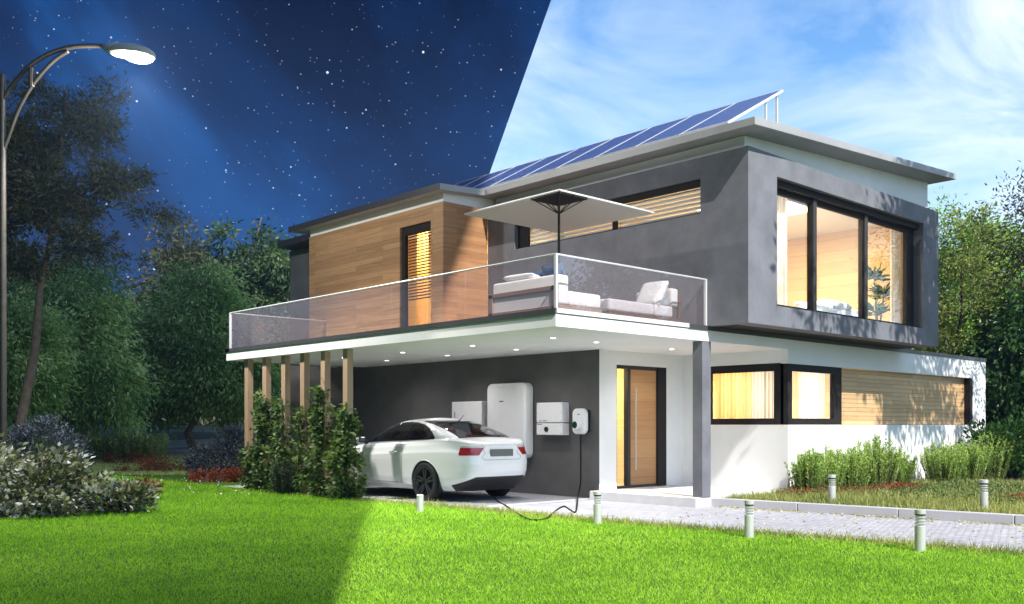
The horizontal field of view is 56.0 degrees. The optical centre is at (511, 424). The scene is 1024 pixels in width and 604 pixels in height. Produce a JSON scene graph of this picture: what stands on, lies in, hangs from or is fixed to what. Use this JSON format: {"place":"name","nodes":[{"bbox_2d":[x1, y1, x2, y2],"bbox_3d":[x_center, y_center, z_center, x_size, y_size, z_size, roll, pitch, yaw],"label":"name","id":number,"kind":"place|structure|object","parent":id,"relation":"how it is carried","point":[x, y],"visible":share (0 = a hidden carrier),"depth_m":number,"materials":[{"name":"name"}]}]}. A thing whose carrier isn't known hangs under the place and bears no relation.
{"place":"outdoors","nodes":[
{"label":"outdoors","id":0,"kind":"place"},
{"bbox_2d":[225,485,589,507],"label":"driveway","id":1,"kind":"structure","parent":0,"point":[484,497],"depth_m":17.76,"materials":[{"name":"concrete"}]},
{"bbox_2d":[331,415,526,500],"bbox_3d":[-1.734,0.583,18.525,2.100,1.533,4.629,0,0,-43],"label":"car","id":2,"kind":"object","parent":1,"relation":"on","point":[431,459],"visible":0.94,"depth_m":17.09,"materials":[{"name":"white paint"}]},
{"bbox_2d":[0,443,1023,603],"bbox_3d":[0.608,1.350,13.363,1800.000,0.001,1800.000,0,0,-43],"label":"ground","id":3,"kind":"structure","parent":0,"point":[178,477],"depth_m":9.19,"materials":[{"name":"green plant"}]},
{"bbox_2d":[7,278,38,439],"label":"background tree","id":4,"kind":"object","parent":3,"relation":"on","point":[18,289],"visible":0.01,"depth_m":61.64,"materials":[{"name":"green plant"}]},
{"bbox_2d":[6,238,93,362],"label":"background tree","id":5,"kind":"object","parent":3,"relation":"on","point":[23,297],"visible":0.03,"depth_m":45.79,"materials":[{"name":"green plant"}]},
{"bbox_2d":[6,285,95,451],"bbox_3d":[-14.251,-1.298,27.310,4.528,5.493,4.492,0,0,-43],"label":"leafy tree","id":6,"kind":"object","parent":3,"relation":"on","point":[50,378],"visible":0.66,"depth_m":26.93,"materials":[{"name":"green plant"}]},
{"bbox_2d":[7,404,98,492],"bbox_3d":[-8.743,0.494,17.937,2.321,1.819,2.066,0,0,-43],"label":"blue conifer","id":7,"kind":"object","parent":3,"relation":"on","point":[41,425],"visible":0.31,"depth_m":17.89,"materials":[{"name":"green plant"}]},
{"bbox_2d":[9,259,143,442],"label":"background tree","id":8,"kind":"object","parent":3,"relation":"on","point":[21,287],"visible":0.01,"depth_m":50.38,"materials":[{"name":"green plant"}]},
{"bbox_2d":[0,42,155,482],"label":"street lamp","id":9,"kind":"object","parent":3,"relation":"on","point":[136,53],"visible":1,"depth_m":16.96,"materials":[{"name":"grey metal"}]},
{"bbox_2d":[0,427,162,518],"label":"variegated shrub","id":10,"kind":"object","parent":3,"relation":"on","point":[67,484],"visible":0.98,"depth_m":14.46,"materials":[{"name":"green plant"}]},
{"bbox_2d":[78,430,103,459],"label":"shrub","id":11,"kind":"object","parent":3,"relation":"on","point":[91,443],"visible":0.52,"depth_m":35.87,"materials":[{"name":"green plant"}]},
{"bbox_2d":[11,243,175,459],"bbox_3d":[-14.739,-2.305,31.782,6.878,7.556,5.905,0,0,-26],"label":"pear tree","id":12,"kind":"object","parent":3,"relation":"on","point":[110,380],"visible":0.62,"depth_m":31.43,"materials":[{"name":"green plant"}]},
{"bbox_2d":[0,62,188,475],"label":"olive tree","id":13,"kind":"object","parent":3,"relation":"on","point":[40,192],"visible":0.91,"depth_m":22.86,"materials":[{"name":"green plant"}]},
{"bbox_2d":[91,429,113,459],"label":"shrub","id":14,"kind":"object","parent":3,"relation":"on","point":[101,453],"visible":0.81,"depth_m":35.75,"materials":[{"name":"green plant"}]},
{"bbox_2d":[84,449,144,463],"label":"red plant","id":15,"kind":"object","parent":3,"relation":"on","point":[108,458],"visible":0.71,"depth_m":32.99,"materials":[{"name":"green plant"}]},
{"bbox_2d":[103,430,130,459],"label":"shrub","id":16,"kind":"object","parent":3,"relation":"on","point":[114,447],"visible":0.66,"depth_m":35.83,"materials":[{"name":"green plant"}]},
{"bbox_2d":[97,476,161,513],"bbox_3d":[-5.955,1.102,15.009,0.972,0.656,1.056,0,0,-26],"label":"variegated shrub","id":17,"kind":"object","parent":3,"relation":"on","point":[124,487],"visible":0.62,"depth_m":14.79,"materials":[{"name":"green plant"}]},
{"bbox_2d":[116,431,143,459],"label":"shrub","id":18,"kind":"object","parent":3,"relation":"on","point":[127,447],"visible":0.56,"depth_m":35.84,"materials":[{"name":"green plant"}]},
{"bbox_2d":[127,431,154,459],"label":"shrub","id":19,"kind":"object","parent":3,"relation":"on","point":[140,447],"visible":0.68,"depth_m":35.80,"materials":[{"name":"green plant"}]},
{"bbox_2d":[123,477,163,497],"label":"red plant","id":20,"kind":"object","parent":3,"relation":"on","point":[153,482],"visible":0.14,"depth_m":17.59,"materials":[{"name":"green plant"}]},
{"bbox_2d":[143,428,169,459],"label":"shrub","id":21,"kind":"object","parent":3,"relation":"on","point":[151,448],"visible":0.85,"depth_m":35.80,"materials":[{"name":"green plant"}]},
{"bbox_2d":[49,425,278,455],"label":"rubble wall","id":22,"kind":"structure","parent":3,"relation":"on","point":[179,446],"depth_m":41.75,"materials":[{"name":"grey stone"}]},
{"bbox_2d":[111,450,224,472],"bbox_3d":[-9.650,1.028,27.476,3.414,0.743,2.143,0,0,6],"label":"red plant","id":23,"kind":"object","parent":3,"relation":"on","point":[148,462],"visible":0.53,"depth_m":27.19,"materials":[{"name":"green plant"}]},
{"bbox_2d":[87,453,280,474],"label":"grass","id":24,"kind":"structure","parent":3,"relation":"on","point":[103,466],"depth_m":28.70,"materials":[{"name":"green plant"}]},
{"bbox_2d":[117,202,259,424],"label":"background tree","id":25,"kind":"object","parent":3,"relation":"on","point":[173,255],"visible":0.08,"depth_m":50.49,"materials":[{"name":"green plant"}]},
{"bbox_2d":[118,249,282,453],"bbox_3d":[-12.254,-2.727,38.317,7.680,8.451,7.398,0,0,-43],"label":"pear tree","id":26,"kind":"object","parent":3,"relation":"on","point":[201,373],"visible":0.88,"depth_m":36.91,"materials":[{"name":"green plant"}]},
{"bbox_2d":[185,465,244,481],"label":"red plant","id":27,"kind":"object","parent":3,"relation":"on","point":[230,475],"visible":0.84,"depth_m":22.82,"materials":[{"name":"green plant"}]},
{"bbox_2d":[176,420,255,477],"bbox_3d":[-7.501,0.628,25.066,2.543,1.598,2.163,0,0,-43],"label":"blue juniper","id":28,"kind":"object","parent":3,"relation":"on","point":[195,460],"visible":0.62,"depth_m":24.90,"materials":[{"name":"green plant"}]},
{"bbox_2d":[187,214,302,424],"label":"background tree","id":29,"kind":"object","parent":3,"relation":"on","point":[272,263],"visible":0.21,"depth_m":52.20,"materials":[{"name":"green plant"}]},
{"bbox_2d":[251,223,295,365],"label":"background tree","id":30,"kind":"object","parent":3,"relation":"on","point":[285,338],"visible":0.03,"depth_m":54.51,"materials":[{"name":"green plant"}]},
{"bbox_2d":[268,459,299,494],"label":"rosemary bush","id":31,"kind":"object","parent":3,"relation":"on","point":[281,481],"visible":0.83,"depth_m":18.58,"materials":[{"name":"green plant"}]},
{"bbox_2d":[416,494,423,511],"bbox_3d":[-1.428,1.220,14.966,0.114,0.280,0.114,0,0,-43],"label":"bollard","id":32,"kind":"object","parent":3,"relation":"on","point":[420,502],"visible":0.93,"depth_m":14.92,"materials":[{"name":"metal"}]},
{"bbox_2d":[593,491,601,523],"bbox_3d":[1.166,1.129,13.130,0.114,0.453,0.114,0,0,-43],"label":"bollard light","id":33,"kind":"object","parent":3,"relation":"on","point":[597,512],"visible":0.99,"depth_m":13.09,"materials":[{"name":"metal"}]},
{"bbox_2d":[225,116,986,507],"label":"house","id":34,"kind":"structure","parent":3,"relation":"on","point":[643,390],"depth_m":18.36,"materials":[{"name":"paint"}]},
{"bbox_2d":[237,442,260,488],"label":"climbing vine","id":35,"kind":"object","parent":34,"relation":"attached to","point":[245,464],"visible":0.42,"depth_m":19.98,"materials":[{"name":"green plant"}]},
{"bbox_2d":[247,388,280,491],"bbox_3d":[-5.035,0.323,19.693,0.828,2.182,0.926,0,0,-43],"label":"climbing vine","id":36,"kind":"object","parent":34,"relation":"attached to","point":[262,427],"visible":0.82,"depth_m":19.48,"materials":[{"name":"green plant"}]},
{"bbox_2d":[262,397,297,492],"bbox_3d":[-4.523,0.422,19.114,0.888,2.041,0.710,0,0,-6],"label":"climbing vine","id":37,"kind":"object","parent":34,"relation":"attached to","point":[279,448],"visible":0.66,"depth_m":19.00,"materials":[{"name":"green plant"}]},
{"bbox_2d":[291,405,315,494],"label":"climbing vine","id":38,"kind":"object","parent":34,"relation":"attached to","point":[300,474],"visible":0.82,"depth_m":18.45,"materials":[{"name":"green plant"}]},
{"bbox_2d":[302,377,337,497],"bbox_3d":[-3.552,0.269,17.999,0.726,2.322,0.902,0,0,-43],"label":"climbing vine","id":39,"kind":"object","parent":34,"relation":"attached to","point":[315,418],"visible":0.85,"depth_m":17.90,"materials":[{"name":"green plant"}]},
{"bbox_2d":[320,402,368,499],"bbox_3d":[-3.010,0.491,17.408,0.897,1.812,0.869,0,0,-14],"label":"climbing vine","id":40,"kind":"object","parent":34,"relation":"attached to","point":[342,456],"visible":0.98,"depth_m":17.30,"materials":[{"name":"green plant"}]},
{"bbox_2d":[402,221,430,326],"bbox_3d":[-1.887,-2.829,19.672,0.133,2.498,1.036,0,0,-43],"label":"balcony door","id":41,"kind":"structure","parent":34,"relation":"in","point":[424,227],"depth_m":19.86,"materials":[{"name":"orange"}]},
{"bbox_2d":[417,232,427,324],"bbox_3d":[-1.861,-2.925,20.093,0.084,2.650,0.380,0,0,-43],"label":"curtain","id":42,"kind":"object","parent":34,"relation":"hanging from","point":[422,311],"visible":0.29,"depth_m":20.06,"materials":[{"name":"fabric"}]},
{"bbox_2d":[452,401,486,425],"bbox_3d":[-0.867,-0.040,19.944,0.215,0.880,0.950,0,0,-43],"label":"electrical cabinet","id":43,"kind":"object","parent":34,"relation":"attached to","point":[474,411],"visible":0.45,"depth_m":19.76,"materials":[{"name":"white plastic"}]},
{"bbox_2d":[455,175,484,185],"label":"solar panel","id":44,"kind":"object","parent":34,"relation":"on","point":[464,183],"visible":0.24,"depth_m":21.94,"materials":[{"name":"blue glass"}]},
{"bbox_2d":[464,166,514,187],"bbox_3d":[-0.825,-5.210,20.933,1.630,0.924,0.930,0,0,-43],"label":"solar panel","id":45,"kind":"object","parent":34,"relation":"on","point":[481,180],"visible":0.27,"depth_m":21.14,"materials":[{"name":"blue glass"}]},
{"bbox_2d":[473,158,543,188],"bbox_3d":[-0.181,-5.210,20.241,1.630,0.924,0.930,0,0,-43],"label":"solar panel","id":46,"kind":"object","parent":34,"relation":"on","point":[487,184],"visible":0.48,"depth_m":20.28,"materials":[{"name":"blue glass"}]},
{"bbox_2d":[487,383,532,457],"bbox_3d":[-0.043,-0.085,19.024,0.260,1.470,1.120,0,0,-43],"label":"home battery","id":47,"kind":"object","parent":34,"relation":"attached to","point":[510,410],"visible":0.69,"depth_m":18.78,"materials":[{"name":"white plastic"}]},
{"bbox_2d":[490,148,577,187],"bbox_3d":[0.462,-5.210,19.549,1.630,0.924,0.930,0,0,-43],"label":"solar panel","id":48,"kind":"object","parent":34,"relation":"on","point":[519,175],"visible":0.63,"depth_m":19.47,"materials":[{"name":"blue photovoltaic glass"},{"name":"metal"}]},
{"bbox_2d":[489,274,601,315],"bbox_3d":[0.496,-1.874,14.659,1.001,0.600,1.450,0,0,-43],"label":"sofa","id":49,"kind":"object","parent":34,"relation":"on","point":[532,294],"visible":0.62,"depth_m":14.24,"materials":[{"name":"white fabric"}]},
{"bbox_2d":[502,273,540,281],"bbox_3d":[0.196,-2.219,14.687,0.640,0.126,0.396,0,0,43],"label":"cushion","id":50,"kind":"object","parent":49,"relation":"on","point":[516,277],"visible":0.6,"depth_m":14.53,"materials":[{"name":"fabric"}]},
{"bbox_2d":[524,270,542,276],"bbox_3d":[0.382,-2.154,14.723,0.400,0.380,0.202,0,0,37],"label":"cushion","id":51,"kind":"object","parent":49,"relation":"on","point":[539,273],"visible":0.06,"depth_m":14.60,"materials":[{"name":"blue fabric"}]},
{"bbox_2d":[542,263,568,290],"bbox_3d":[0.645,-2.174,14.380,0.220,0.413,0.440,0,0,-43],"label":"cushion","id":52,"kind":"object","parent":49,"relation":"on","point":[547,270],"visible":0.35,"depth_m":14.29,"materials":[{"name":"blue fabric"}]},
{"bbox_2d":[537,402,568,434],"bbox_3d":[0.763,-0.115,18.190,0.216,0.610,0.680,0,0,-43],"label":"inverter","id":53,"kind":"object","parent":34,"relation":"attached to","point":[550,416],"visible":1,"depth_m":18.06,"materials":[{"name":"white plastic"}]},
{"bbox_2d":[464,188,654,263],"bbox_3d":[0.750,-2.677,15.400,2.150,2.206,2.150,0,0,-43],"label":"parasol","id":54,"kind":"object","parent":34,"relation":"on","point":[558,210],"visible":0.93,"depth_m":15.74,"materials":[{"name":"fabric"}]},
{"bbox_2d":[522,138,612,178],"bbox_3d":[1.105,-5.210,18.857,1.630,0.924,0.930,0,0,-43],"label":"solar panel","id":55,"kind":"object","parent":34,"relation":"on","point":[560,161],"visible":0.63,"depth_m":18.78,"materials":[{"name":"blue photovoltaic glass"},{"name":"white metal"}]},
{"bbox_2d":[572,408,589,433],"bbox_3d":[1.253,-0.065,17.649,0.234,0.470,0.320,0,0,-43],"label":"ev charger","id":56,"kind":"object","parent":34,"relation":"attached to","point":[580,420],"visible":1,"depth_m":17.57,"materials":[{"name":"white plastic"}]},
{"bbox_2d":[487,434,581,520],"bbox_3d":[0.751,0.751,15.595,1.812,1.202,4.110,0,0,-11],"label":"charging cable","id":57,"kind":"object","parent":56,"relation":"hanging from","point":[575,511],"visible":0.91,"depth_m":16.17,"materials":[{"name":"black plastic"}]},
{"bbox_2d":[557,127,650,169],"bbox_3d":[1.749,-5.210,18.165,1.630,0.924,0.930,0,0,-43],"label":"solar panel","id":58,"kind":"object","parent":34,"relation":"on","point":[592,154],"visible":0.64,"depth_m":18.09,"materials":[{"name":"blue photovoltaic glass"},{"name":"white metal"}]},
{"bbox_2d":[516,180,699,248],"bbox_3d":[1.667,-3.764,17.571,0.168,0.568,4.474,0,0,-43],"label":"strip window","id":59,"kind":"structure","parent":34,"relation":"in","point":[523,232],"depth_m":16.83,"materials":[{"name":"beige wood"}]},
{"bbox_2d":[599,288,680,321],"bbox_3d":[1.873,-1.904,15.549,1.790,0.660,0.760,0,0,-43],"label":"chaise longue","id":60,"kind":"object","parent":34,"relation":"on","point":[670,300],"visible":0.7,"depth_m":15.32,"materials":[{"name":"white fabric"}]},
{"bbox_2d":[636,280,669,306],"bbox_3d":[2.281,-2.124,15.764,0.346,0.458,0.540,0,0,-43],"label":"cushion","id":61,"kind":"object","parent":60,"relation":"on","point":[653,293],"visible":0.83,"depth_m":15.64,"materials":[{"name":"grey fabric"}]},
{"bbox_2d":[595,116,689,158],"bbox_3d":[2.392,-5.210,17.472,1.630,0.924,0.930,0,0,-43],"label":"solar panel","id":62,"kind":"object","parent":34,"relation":"on","point":[638,139],"visible":0.62,"depth_m":17.39,"materials":[{"name":"blue photovoltaic glass"},{"name":"white metal"}]},
{"bbox_2d":[635,103,734,147],"bbox_3d":[3.036,-5.210,16.780,1.630,0.924,0.930,0,0,-43],"label":"solar panel","id":63,"kind":"object","parent":34,"relation":"on","point":[678,129],"visible":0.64,"depth_m":16.69,"materials":[{"name":"blue photovoltaic glass"},{"name":"white metal"}]},
{"bbox_2d":[680,89,782,135],"bbox_3d":[3.679,-5.210,16.088,1.630,0.924,0.930,0,0,-43],"label":"solar panel","id":64,"kind":"object","parent":34,"relation":"on","point":[733,112],"visible":0.88,"depth_m":16.02,"materials":[{"name":"blue photovoltaic glass"},{"name":"white metal"}]},
{"bbox_2d":[716,372,750,418],"bbox_3d":[4.281,-0.035,18.621,0.086,2.570,0.800,0,0,-43],"label":"curtain","id":65,"kind":"object","parent":34,"relation":"hanging from","point":[733,395],"depth_m":18.59,"materials":[{"name":"yellow fabric"}]},
{"bbox_2d":[698,200,806,215],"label":"ceiling","id":66,"kind":"structure","parent":34,"relation":"attached to","point":[793,207],"depth_m":18.62,"materials":[{"name":"white paint"}]},
{"bbox_2d":[752,371,773,417],"bbox_3d":[4.777,-0.035,18.085,0.084,2.570,0.640,0,0,-43],"label":"curtain","id":67,"kind":"object","parent":34,"relation":"hanging from","point":[762,394],"depth_m":18.14,"materials":[{"name":"fabric"}]},
{"bbox_2d":[711,363,841,424],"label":"corner window","id":68,"kind":"structure","parent":34,"relation":"in","point":[782,372],"depth_m":17.97,"materials":[{"name":"black"}]},
{"bbox_2d":[777,195,786,305],"bbox_3d":[4.515,-2.987,16.489,0.660,2.506,0.086,0,0,-43],"label":"curtain","id":69,"kind":"object","parent":34,"relation":"hanging from","point":[781,250],"visible":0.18,"depth_m":16.60,"materials":[{"name":"fabric"}]},
{"bbox_2d":[792,371,798,417],"bbox_3d":[5.237,-0.035,18.077,0.500,2.570,0.084,0,0,-43],"label":"curtain","id":70,"kind":"object","parent":34,"relation":"hanging from","point":[795,394],"depth_m":18.14,"materials":[{"name":"yellow fabric"}]},
{"bbox_2d":[799,372,824,418],"bbox_3d":[5.772,-0.035,18.573,0.940,2.570,0.086,0,0,-43],"label":"curtain","id":71,"kind":"object","parent":34,"relation":"hanging from","point":[811,395],"depth_m":18.53,"materials":[{"name":"fabric"}]},
{"bbox_2d":[794,301,857,316],"bbox_3d":[5.701,-1.984,18.459,2.200,0.500,0.970,0,0,-43],"label":"indoor sofa","id":72,"kind":"object","parent":34,"relation":"on","point":[820,307],"visible":0.2,"depth_m":17.99,"materials":[{"name":"fabric"}]},
{"bbox_2d":[817,299,851,310],"bbox_3d":[6.172,-2.284,18.467,0.720,0.254,0.423,0,0,-43],"label":"cushion","id":73,"kind":"object","parent":72,"relation":"on","point":[835,304],"visible":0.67,"depth_m":18.27,"materials":[{"name":"grey fabric"}]},
{"bbox_2d":[777,180,917,326],"bbox_3d":[6.181,-3.003,17.724,5.406,2.110,0.180,0,0,-43],"label":"garden window","id":74,"kind":"structure","parent":34,"relation":"in","point":[813,199],"depth_m":18.10,"materials":[{"name":"black metal"}]},
{"bbox_2d":[855,261,889,319],"bbox_3d":[7.583,-2.558,19.924,0.979,1.649,0.838,0,0,15],"label":"dracaena","id":75,"kind":"object","parent":34,"relation":"on","point":[878,290],"visible":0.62,"depth_m":19.87,"materials":[{"name":"green plant"}]},
{"bbox_2d":[890,229,902,323],"bbox_3d":[7.928,-2.987,19.662,0.800,2.506,0.086,0,0,-43],"label":"curtain","id":76,"kind":"object","parent":34,"relation":"hanging from","point":[896,276],"visible":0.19,"depth_m":19.47,"materials":[{"name":"fabric"}]},
{"bbox_2d":[744,500,753,537],"bbox_3d":[2.841,1.129,11.548,0.114,0.453,0.114,0,0,-43],"label":"bollard light","id":77,"kind":"object","parent":3,"relation":"on","point":[749,525],"visible":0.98,"depth_m":11.50,"materials":[{"name":"metal"}]},
{"bbox_2d":[711,498,799,511],"bbox_3d":[3.878,1.320,15.453,1.517,0.230,0.150,0,0,41],"label":"kerb stone","id":78,"kind":"object","parent":3,"relation":"on","point":[760,504],"visible":0.51,"depth_m":15.32,"materials":[{"name":"stone"}]},
{"bbox_2d":[798,502,898,517],"bbox_3d":[5.034,1.320,14.452,1.517,0.230,0.150,0,0,41],"label":"kerb stone","id":79,"kind":"object","parent":3,"relation":"on","point":[843,509],"visible":0.55,"depth_m":14.39,"materials":[{"name":"stone"}]},
{"bbox_2d":[728,477,1023,513],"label":"planting bed","id":80,"kind":"object","parent":3,"relation":"on","point":[1014,479],"visible":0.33,"depth_m":16.19,"materials":[{"name":"soil"}]},
{"bbox_2d":[784,446,832,492],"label":"feathery shrub","id":81,"kind":"object","parent":80,"relation":"on","point":[811,473],"visible":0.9,"depth_m":16.84,"materials":[{"name":"green plant"}]},
{"bbox_2d":[804,444,850,489],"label":"feathery shrub","id":82,"kind":"object","parent":80,"relation":"on","point":[834,464],"visible":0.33,"depth_m":17.29,"materials":[{"name":"green plant"}]},
{"bbox_2d":[828,475,835,501],"bbox_3d":[5.000,1.004,15.056,0.114,0.453,0.114,0,0,-43],"label":"bollard light","id":83,"kind":"object","parent":80,"relation":"on","point":[831,491],"visible":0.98,"depth_m":15.02,"materials":[{"name":"metal"}]},
{"bbox_2d":[831,444,876,490],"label":"feathery shrub","id":84,"kind":"object","parent":80,"relation":"on","point":[858,468],"visible":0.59,"depth_m":17.69,"materials":[{"name":"green plant"}]},
{"bbox_2d":[721,475,1023,514],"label":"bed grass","id":85,"kind":"structure","parent":80,"relation":"on","point":[971,504],"depth_m":15.23,"materials":[{"name":"green plant"}]},
{"bbox_2d":[851,433,903,487],"bbox_3d":[6.907,0.695,18.353,0.982,1.094,1.020,0,0,-43],"label":"feathery shrub","id":86,"kind":"object","parent":80,"relation":"on","point":[881,469],"visible":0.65,"depth_m":18.12,"materials":[{"name":"green plant"}]},
{"bbox_2d":[772,479,1023,505],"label":"bed foliage","id":87,"kind":"object","parent":80,"relation":"on","point":[954,484],"visible":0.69,"depth_m":16.71,"materials":[{"name":"green plant"}]},
{"bbox_2d":[777,481,1023,501],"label":"red groundcover","id":88,"kind":"object","parent":80,"relation":"on","point":[896,486],"visible":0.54,"depth_m":17.17,"materials":[{"name":"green plant"}]},
{"bbox_2d":[886,451,916,482],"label":"feathery shrub","id":89,"kind":"object","parent":80,"relation":"on","point":[906,472],"visible":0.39,"depth_m":18.83,"materials":[{"name":"green plant"}]},
{"bbox_2d":[918,439,967,482],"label":"feathery shrub","id":90,"kind":"object","parent":80,"relation":"on","point":[942,465],"visible":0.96,"depth_m":20.06,"materials":[{"name":"green plant"}]},
{"bbox_2d":[909,199,1020,375],"bbox_3d":[12.791,-2.560,28.044,4.194,8.027,4.296,0,0,-43],"label":"tree","id":91,"kind":"object","parent":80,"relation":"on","point":[963,268],"visible":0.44,"depth_m":27.48,"materials":[{"name":"green plant"}]},
{"bbox_2d":[941,440,992,481],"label":"feathery shrub","id":92,"kind":"object","parent":80,"relation":"on","point":[976,469],"visible":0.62,"depth_m":20.68,"materials":[{"name":"green plant"}]},
{"bbox_2d":[980,479,987,508],"bbox_3d":[6.705,1.004,13.692,0.114,0.453,0.114,0,0,-43],"label":"bollard light","id":93,"kind":"object","parent":80,"relation":"on","point":[983,498],"visible":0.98,"depth_m":13.64,"materials":[{"name":"metal"}]},
{"bbox_2d":[945,272,1023,442],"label":"laurel tree","id":94,"kind":"object","parent":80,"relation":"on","point":[1005,393],"visible":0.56,"depth_m":26.36,"materials":[{"name":"green plant"}]},
{"bbox_2d":[960,431,1014,479],"bbox_3d":[10.666,0.681,21.625,1.221,1.123,1.144,0,0,-43],"label":"feathery shrub","id":95,"kind":"object","parent":80,"relation":"on","point":[993,468],"visible":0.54,"depth_m":21.33,"materials":[{"name":"green plant"}]},
{"bbox_2d":[957,410,1023,479],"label":"dark shrub","id":96,"kind":"object","parent":80,"relation":"on","point":[1012,426],"visible":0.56,"depth_m":21.75,"materials":[{"name":"green plant"}]},
{"bbox_2d":[959,160,1023,310],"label":"overhanging tree","id":97,"kind":"object","parent":80,"relation":"on","point":[1013,254],"visible":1,"depth_m":22.19,"materials":[{"name":"green plant"}]},
{"bbox_2d":[1004,438,1023,477],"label":"feathery shrub","id":98,"kind":"object","parent":80,"relation":"on","point":[1017,460],"visible":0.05,"depth_m":22.13,"materials":[{"name":"green plant"}]},
{"bbox_2d":[914,509,925,551],"bbox_3d":[4.360,1.129,10.297,0.114,0.453,0.114,0,0,-43],"label":"bollard light","id":99,"kind":"object","parent":3,"relation":"on","point":[919,538],"visible":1,"depth_m":10.25,"materials":[{"name":"metal"}]},
{"bbox_2d":[899,508,1015,524],"bbox_3d":[6.191,1.320,13.452,1.517,0.230,0.150,0,0,41],"label":"kerb stone","id":100,"kind":"object","parent":3,"relation":"on","point":[962,516],"visible":0.54,"depth_m":13.33,"materials":[{"name":"stone"}]},
{"bbox_2d":[928,186,1023,353],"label":"bright tree","id":101,"kind":"object","parent":3,"relation":"on","point":[966,240],"visible":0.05,"depth_m":32.29,"materials":[{"name":"green plant"}]},
{"bbox_2d":[1015,514,1023,525],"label":"kerb stone","id":102,"kind":"object","parent":3,"relation":"on","point":[1019,518],"visible":0.55,"depth_m":12.85,"materials":[{"name":"stone"}]},
{"bbox_2d":[0,0,1023,299],"label":"sky","id":103,"kind":"structure","parent":0,"point":[296,112],"materials":[{"name":"blue"}]},
{"bbox_2d":[349,494,1023,556],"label":"verge grass","id":104,"kind":"structure","parent":0,"point":[904,541],"depth_m":12.14,"materials":[{"name":"green plant"}]},
{"bbox_2d":[492,500,1023,552],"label":"paved path","id":105,"kind":"structure","parent":0,"point":[962,532],"depth_m":13.39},
{"bbox_2d":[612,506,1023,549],"bbox_3d":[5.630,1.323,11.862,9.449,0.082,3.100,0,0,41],"label":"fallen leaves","id":106,"kind":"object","parent":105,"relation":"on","point":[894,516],"visible":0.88,"depth_m":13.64,"materials":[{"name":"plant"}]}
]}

